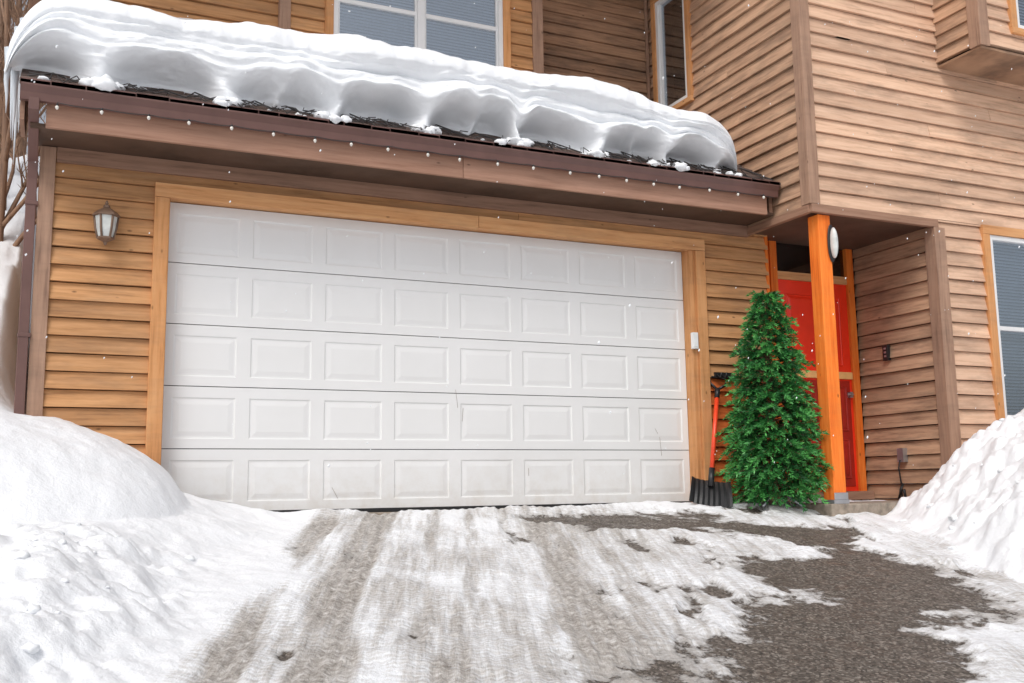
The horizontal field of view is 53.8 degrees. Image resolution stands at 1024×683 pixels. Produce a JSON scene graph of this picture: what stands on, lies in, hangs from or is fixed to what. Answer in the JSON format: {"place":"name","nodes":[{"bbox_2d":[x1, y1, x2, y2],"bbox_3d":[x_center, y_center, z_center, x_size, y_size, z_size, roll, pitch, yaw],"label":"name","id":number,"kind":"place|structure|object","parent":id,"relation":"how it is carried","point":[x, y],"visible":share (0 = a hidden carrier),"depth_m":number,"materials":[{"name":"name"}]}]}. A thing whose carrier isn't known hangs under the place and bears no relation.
{"place":"outdoors","nodes":[
{"label":"outdoors","id":0,"kind":"place"},
{"bbox_2d":[0,155,39,414],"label":"snowy ground","id":1,"kind":"structure","parent":0,"point":[11,255],"depth_m":11.24,"materials":[{"name":"white snow"}]},
{"bbox_2d":[0,0,25,210],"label":"bare tree","id":2,"kind":"object","parent":1,"relation":"on","point":[12,6],"visible":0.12,"depth_m":15.90,"materials":[{"name":"brown plant"}]},
{"bbox_2d":[0,0,46,246],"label":"bare tree","id":3,"kind":"object","parent":1,"relation":"on","point":[6,141],"visible":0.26,"depth_m":13.16,"materials":[{"name":"brown plant"}]},
{"bbox_2d":[12,0,39,157],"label":"bare tree","id":4,"kind":"object","parent":1,"relation":"on","point":[20,146],"depth_m":23.46,"materials":[{"name":"brown plant"}]},
{"bbox_2d":[9,0,45,157],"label":"bare tree","id":5,"kind":"object","parent":1,"relation":"on","point":[26,136],"visible":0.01,"depth_m":27.95,"materials":[{"name":"brown plant"}]},
{"bbox_2d":[10,1,46,138],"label":"bare tree","id":6,"kind":"object","parent":1,"relation":"on","point":[41,104],"visible":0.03,"depth_m":18.80,"materials":[{"name":"brown plant"}]},
{"bbox_2d":[0,367,269,682],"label":"snow bank","id":7,"kind":"structure","parent":1,"relation":"on","point":[64,476],"depth_m":5.83,"materials":[{"name":"white snow"}]},
{"bbox_2d":[145,196,714,487],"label":"garage trim side","id":8,"kind":"structure","parent":1,"relation":"on","point":[698,388],"depth_m":9.73,"materials":[{"name":"brown wood"}]},
{"bbox_2d":[691,332,698,348],"bbox_3d":[1.783,-0.007,9.843,0.060,0.160,0.047,3,-9,-24],"label":"garage keypad","id":9,"kind":"object","parent":8,"relation":"attached to","point":[694,341],"visible":1,"depth_m":9.82,"materials":[{"name":"white plastic"}]},
{"bbox_2d":[26,0,961,465],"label":"corner board","id":10,"kind":"object","parent":1,"relation":"on","point":[942,346],"visible":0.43,"depth_m":9.72,"materials":[{"name":"brown wood"}]},
{"bbox_2d":[14,96,39,413],"bbox_3d":[-3.483,-0.139,7.199,0.090,3.150,0.578,3,-9,-24],"label":"downspout","id":11,"kind":"object","parent":10,"relation":"attached to","point":[23,333],"visible":0.75,"depth_m":7.42,"materials":[{"name":"brown metal"}]},
{"bbox_2d":[110,0,278,26],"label":"front siding","id":12,"kind":"object","parent":10,"relation":"attached to","point":[263,12],"visible":0.13,"depth_m":9.81,"materials":[{"name":"brown wood"}]},
{"bbox_2d":[291,0,532,71],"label":"window siding","id":13,"kind":"object","parent":10,"relation":"attached to","point":[307,16],"depth_m":11.06,"materials":[{"name":"brown wood"}]},
{"bbox_2d":[324,0,510,67],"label":"window trim side","id":14,"kind":"structure","parent":13,"relation":"attached to","point":[329,18],"depth_m":10.97,"materials":[{"name":"brown wood"}]},
{"bbox_2d":[647,0,801,226],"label":"wing side siding","id":15,"kind":"object","parent":10,"relation":"attached to","point":[742,52],"visible":0.59,"depth_m":10.39,"materials":[{"name":"brown wood"}]},
{"bbox_2d":[542,0,651,97],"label":"back siding","id":16,"kind":"object","parent":15,"relation":"attached to","point":[582,38],"visible":0.42,"depth_m":11.99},
{"bbox_2d":[655,0,686,106],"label":"wing side window","id":17,"kind":"structure","parent":15,"relation":"in","point":[660,46],"depth_m":12.04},
{"bbox_2d":[655,0,686,106],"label":"window frame","id":18,"kind":"structure","parent":17,"relation":"in","point":[659,5],"depth_m":12.04,"materials":[{"name":"white plastic"}]},
{"bbox_2d":[650,0,693,102],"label":"window trim side","id":19,"kind":"structure","parent":15,"relation":"attached to","point":[689,50],"depth_m":11.51,"materials":[{"name":"brown wood"}]},
{"bbox_2d":[650,0,694,108],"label":"window trim sill","id":20,"kind":"structure","parent":15,"relation":"attached to","point":[685,102],"depth_m":11.50,"materials":[{"name":"brown wood"}]},
{"bbox_2d":[46,4,997,511],"bbox_3d":[0.966,-1.354,10.928,10.740,6.700,1.550,3,-9,-24],"label":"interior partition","id":21,"kind":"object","parent":1,"relation":"on","point":[552,504],"depth_m":10.60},
{"bbox_2d":[849,409,1023,574],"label":"snow bank","id":22,"kind":"structure","parent":1,"relation":"on","point":[976,492],"depth_m":8.21,"materials":[{"name":"white snow"}]},
{"bbox_2d":[10,0,46,157],"label":"sky","id":23,"kind":"structure","parent":0,"point":[44,118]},
{"bbox_2d":[369,512,390,514],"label":"garage sill","id":24,"kind":"structure","parent":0,"point":[378,513],"depth_m":8.33,"materials":[{"name":"grey concrete"}]},
{"bbox_2d":[42,149,775,499],"bbox_3d":[-0.413,0.112,8.873,6.720,2.953,0.054,3,-9,-24],"label":"garage front siding","id":25,"kind":"object","parent":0,"point":[108,401],"visible":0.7,"depth_m":7.75,"materials":[{"name":"brown wood"}]},
{"bbox_2d":[92,201,119,244],"bbox_3d":[-3.093,-0.902,7.687,0.200,0.353,0.184,3,-9,-24],"label":"wall lantern","id":26,"kind":"object","parent":25,"relation":"attached to","point":[106,217],"depth_m":7.63,"materials":[{"name":"brown metal"}]},
{"bbox_2d":[161,202,690,511],"bbox_3d":[-0.519,0.229,8.950,4.880,2.497,0.056,3,-9,-24],"label":"garage door","id":27,"kind":"structure","parent":25,"relation":"in","point":[316,370],"depth_m":8.78,"materials":[{"name":"white metal"}]},
{"bbox_2d":[155,182,704,251],"bbox_3d":[-0.479,-1.066,9.069,5.180,0.114,0.190,3,-9,-24],"label":"garage trim header","id":28,"kind":"object","parent":25,"relation":"attached to","point":[204,196],"visible":0.94,"depth_m":8.82},
{"bbox_2d":[714,372,738,378],"bbox_3d":[2.116,0.336,9.914,0.240,0.068,0.112,3,-9,-24],"label":"wall hook","id":29,"kind":"object","parent":25,"relation":"attached to","point":[722,374],"depth_m":9.91,"materials":[{"name":"black plastic"}]},
{"bbox_2d":[17,3,1019,474],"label":"falling snow","id":30,"kind":"structure","parent":0,"point":[629,305],"depth_m":5.58,"materials":[{"name":"white snow"}]},
{"bbox_2d":[78,484,1023,682],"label":"driveway","id":31,"kind":"structure","parent":0,"point":[663,592],"depth_m":5.49,"materials":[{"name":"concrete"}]},
{"bbox_2d":[14,418,1018,653],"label":"snow chunks","id":32,"kind":"object","parent":31,"relation":"on","point":[29,647],"visible":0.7,"depth_m":4.60,"materials":[{"name":"white snow"}]},
{"bbox_2d":[689,376,732,507],"bbox_3d":[1.865,0.930,9.580,0.395,1.273,0.580,-2,-8,11],"label":"snow shovel","id":33,"kind":"object","parent":31,"relation":"on","point":[709,492],"visible":1,"depth_m":9.40,"materials":[{"name":"black plastic"}]},
{"bbox_2d":[714,290,833,512],"bbox_3d":[2.436,0.538,9.522,1.122,2.118,1.217,3,-9,-24],"label":"christmas tree","id":34,"kind":"object","parent":31,"relation":"on","point":[795,453],"visible":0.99,"depth_m":9.36,"materials":[{"name":"green plant"}]},
{"bbox_2d":[758,237,866,490],"bbox_3d":[3.180,0.326,10.604,1.315,2.820,0.240,3,-9,-24],"label":"entry frame side","id":35,"kind":"object","parent":31,"relation":"on","point":[770,265],"visible":0.34,"depth_m":10.84,"materials":[{"name":"orange wood"}]},
{"bbox_2d":[776,243,843,276],"bbox_3d":[3.209,-0.877,10.903,0.948,0.314,0.006,3,-9,-24],"label":"transom pane","id":36,"kind":"object","parent":35,"relation":"attached to","point":[792,258],"visible":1,"depth_m":10.84,"materials":[{"name":"black glass"}]},
{"bbox_2d":[777,271,846,284],"bbox_3d":[3.215,-0.869,10.889,1.130,0.465,0.082,3,-9,-24],"label":"entry frame head","id":37,"kind":"object","parent":35,"relation":"attached to","point":[804,277],"visible":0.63,"depth_m":10.77},
{"bbox_2d":[778,279,858,491],"bbox_3d":[3.246,0.461,10.669,0.944,2.228,0.130,3,-9,-24],"label":"front door","id":38,"kind":"structure","parent":35,"relation":"attached to","point":[797,297],"depth_m":10.74,"materials":[{"name":"red paint"}]},
{"bbox_2d":[787,491,874,499],"bbox_3d":[3.273,1.607,10.491,1.140,0.089,0.170,3,-9,-24],"label":"threshold","id":39,"kind":"object","parent":31,"relation":"on","point":[860,495],"visible":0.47,"depth_m":10.56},
{"bbox_2d":[792,500,897,515],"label":"porch slab","id":40,"kind":"structure","parent":31,"relation":"on","point":[884,507],"depth_m":9.26,"materials":[{"name":"grey concrete"}]},
{"bbox_2d":[808,214,849,503],"bbox_3d":[2.943,0.146,9.432,0.175,2.705,0.175,3,-9,-24],"label":"porch post","id":41,"kind":"object","parent":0,"point":[827,369],"visible":0.96,"depth_m":9.38,"materials":[{"name":"orange wood"}]},
{"bbox_2d":[827,224,837,261],"bbox_3d":[3.031,-0.932,9.515,0.096,0.370,0.090,3,-9,-24],"label":"porch light","id":42,"kind":"object","parent":41,"relation":"attached to","point":[832,239],"visible":1,"depth_m":9.50,"materials":[{"name":"white glass"}]},
{"bbox_2d":[852,227,940,500],"bbox_3d":[4.022,0.321,10.441,0.055,2.862,1.130,3,-9,-24],"label":"porch side siding","id":43,"kind":"object","parent":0,"point":[901,302],"visible":0.88,"depth_m":10.49,"materials":[{"name":"brown wood"}]},
{"bbox_2d":[882,345,890,360],"bbox_3d":[3.929,0.121,10.590,0.045,0.160,0.070,3,-9,-24],"label":"doorbell keypad","id":44,"kind":"object","parent":43,"relation":"attached to","point":[886,352],"visible":1,"depth_m":10.57,"materials":[{"name":"black plastic"}]},
{"bbox_2d":[897,448,907,498],"bbox_3d":[3.970,1.347,10.272,0.118,0.520,0.100,3,-9,-24],"label":"outdoor outlet","id":45,"kind":"object","parent":43,"relation":"attached to","point":[902,455],"visible":0.83,"depth_m":10.27,"materials":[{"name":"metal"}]},
{"bbox_2d":[971,240,1023,412],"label":"dark room","id":46,"kind":"object","parent":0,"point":[1011,312],"visible":0.12,"depth_m":10.72,"materials":[{"name":"grey"}]},
{"bbox_3d":[0.252,-1.112,12.524,10.810,6.700,7.620,3,-9,-24],"label":"rear wall","id":47,"kind":"object","parent":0,"visible":0},
{"bbox_2d":[30,0,678,105],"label":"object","id":48,"kind":"structure","parent":47,"relation":"on","point":[669,54],"depth_m":14.60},
{"bbox_2d":[30,122,963,256],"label":"soffit","id":49,"kind":"structure","parent":47,"relation":"attached to","point":[853,234],"depth_m":8.83,"materials":[{"name":"brown wood"}]},
{"bbox_2d":[19,100,772,212],"bbox_3d":[-0.919,-2.067,9.647,6.690,1.596,2.200,3,-9,-24],"label":"rake board","id":50,"kind":"object","parent":49,"relation":"on","point":[23,117],"visible":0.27,"depth_m":7.41,"materials":[{"name":"brown wood"}]},
{"bbox_2d":[20,77,779,197],"bbox_3d":[-0.445,-1.633,8.521,6.676,0.150,0.100,3,-9,-24],"label":"gutter","id":51,"kind":"object","parent":50,"relation":"attached to","point":[49,93],"visible":0.97,"depth_m":8.15,"materials":[{"name":"brown metal"}]},
{"bbox_2d":[55,102,773,198],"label":"string lights","id":52,"kind":"object","parent":51,"relation":"attached to","point":[351,142],"visible":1,"depth_m":8.20,"materials":[{"name":"white plastic"}]},
{"bbox_2d":[19,69,780,186],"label":"garage roof","id":53,"kind":"structure","parent":50,"relation":"on","point":[25,73],"depth_m":8.41,"materials":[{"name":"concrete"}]},
{"bbox_2d":[4,0,742,176],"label":"roof snow","id":54,"kind":"structure","parent":53,"relation":"on","point":[108,45],"depth_m":8.16,"materials":[{"name":"white snow"}]},
{"bbox_2d":[27,72,772,179],"bbox_3d":[-0.508,-1.797,8.645,6.571,0.247,0.379,3,-9,-24],"label":"heat cable","id":55,"kind":"object","parent":53,"relation":"on","point":[368,119],"visible":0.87,"depth_m":8.32,"materials":[{"name":"black rubber"}]},
{"bbox_2d":[45,104,766,214],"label":"fascia","id":56,"kind":"structure","parent":49,"relation":"attached to","point":[83,120],"depth_m":8.27,"materials":[{"name":"brown wood"}]},
{"bbox_2d":[57,147,938,237],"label":"belly band trim","id":57,"kind":"structure","parent":49,"relation":"attached to","point":[153,165],"depth_m":8.96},
{"bbox_2d":[671,0,685,100],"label":"dark room","id":58,"kind":"object","parent":47,"relation":"attached to","point":[678,51],"visible":0.27,"depth_m":12.09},
{"bbox_2d":[808,0,1023,229],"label":"wing front upper siding","id":59,"kind":"object","parent":47,"relation":"attached to","point":[931,135],"visible":0.94,"depth_m":10.18,"materials":[{"name":"brown wood"}]},
{"bbox_2d":[931,0,969,63],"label":"wall siding","id":60,"kind":"object","parent":59,"relation":"attached to","point":[951,29],"visible":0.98,"depth_m":10.33,"materials":[{"name":"brown wood"}]},
{"bbox_2d":[986,0,1023,53],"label":"bay front siding","id":61,"kind":"object","parent":59,"relation":"attached to","point":[1002,36],"visible":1,"depth_m":10.14,"materials":[{"name":"brown wood"}]},
{"bbox_2d":[965,0,989,49],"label":"bay corner board","id":62,"kind":"object","parent":61,"relation":"attached to","point":[977,23],"visible":1,"depth_m":10.01,"materials":[{"name":"brown wood"}]},
{"bbox_2d":[937,45,1023,86],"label":"bay underside","id":63,"kind":"object","parent":61,"relation":"attached to","point":[986,62],"visible":1,"depth_m":10.38,"materials":[{"name":"brown wood"}]},
{"bbox_2d":[1007,0,1017,27],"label":"window trim side","id":64,"kind":"structure","parent":61,"relation":"attached to","point":[1012,11],"depth_m":10.19,"materials":[{"name":"brown wood"}]},
{"bbox_2d":[1009,26,1023,36],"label":"window trim sill","id":65,"kind":"structure","parent":61,"relation":"attached to","point":[1016,31],"depth_m":10.17,"materials":[{"name":"brown wood"}]},
{"bbox_2d":[1016,0,1023,28],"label":"bay window","id":66,"kind":"structure","parent":61,"relation":"in","point":[1019,25],"depth_m":10.24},
{"bbox_2d":[1016,0,1023,28],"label":"window frame","id":67,"kind":"structure","parent":66,"relation":"in","point":[1019,26],"depth_m":10.24,"materials":[{"name":"white plastic"}]},
{"bbox_2d":[1018,0,1023,25],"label":"dark room","id":68,"kind":"object","parent":61,"relation":"attached to","point":[1021,10],"depth_m":10.63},
{"bbox_2d":[1018,0,1023,24],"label":"window blind","id":69,"kind":"object","parent":61,"relation":"attached to","point":[1021,11],"depth_m":10.42,"materials":[{"name":"grey"}]},
{"bbox_2d":[938,220,995,443],"bbox_3d":[5.514,0.356,10.483,2.740,3.062,0.055,3,-9,-24],"label":"wing front lower siding","id":70,"kind":"object","parent":47,"relation":"attached to","point":[965,265],"visible":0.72,"depth_m":10.13,"materials":[{"name":"brown wood"}]},
{"bbox_2d":[980,233,1004,419],"bbox_3d":[5.496,-0.128,10.529,1.450,1.910,0.050,3,-9,-24],"label":"window trim side","id":71,"kind":"structure","parent":70,"relation":"attached to","point":[993,340],"depth_m":10.22,"materials":[{"name":"brown wood"}]},
{"bbox_2d":[979,224,1023,238],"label":"trim","id":72,"kind":"structure","parent":70,"relation":"attached to","point":[1002,231],"depth_m":10.46,"materials":[{"name":"wood"}]},
{"bbox_2d":[990,235,1023,417],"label":"window","id":73,"kind":"structure","parent":72,"relation":"in","point":[1006,240],"depth_m":10.36,"materials":[{"name":"grey glass"}]},
{"bbox_2d":[990,235,1023,417],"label":"window frame","id":74,"kind":"structure","parent":73,"relation":"in","point":[993,239],"depth_m":10.36,"materials":[{"name":"white plastic"}]},
{"bbox_2d":[993,243,1023,414],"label":"window blind","id":75,"kind":"object","parent":73,"relation":"attached to","point":[1014,391],"depth_m":10.51,"materials":[{"name":"grey plastic"}]},
{"bbox_3d":[-0.956,-3.480,10.635,2.050,1.733,0.056,3,-9,-24],"label":"window trim","id":76,"kind":"object","parent":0,"visible":0},
{"bbox_2d":[334,0,502,66],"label":"window","id":77,"kind":"structure","parent":76,"relation":"in","point":[419,15],"depth_m":10.63,"materials":[{"name":"white plastic"}]},
{"bbox_2d":[340,0,494,65],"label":"window blind","id":78,"kind":"object","parent":77,"relation":"attached to","point":[427,27],"depth_m":10.79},
{"bbox_2d":[334,0,502,66],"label":"window frame","id":79,"kind":"structure","parent":77,"relation":"in","point":[419,14],"depth_m":10.63,"materials":[{"name":"white plastic"}]}
]}

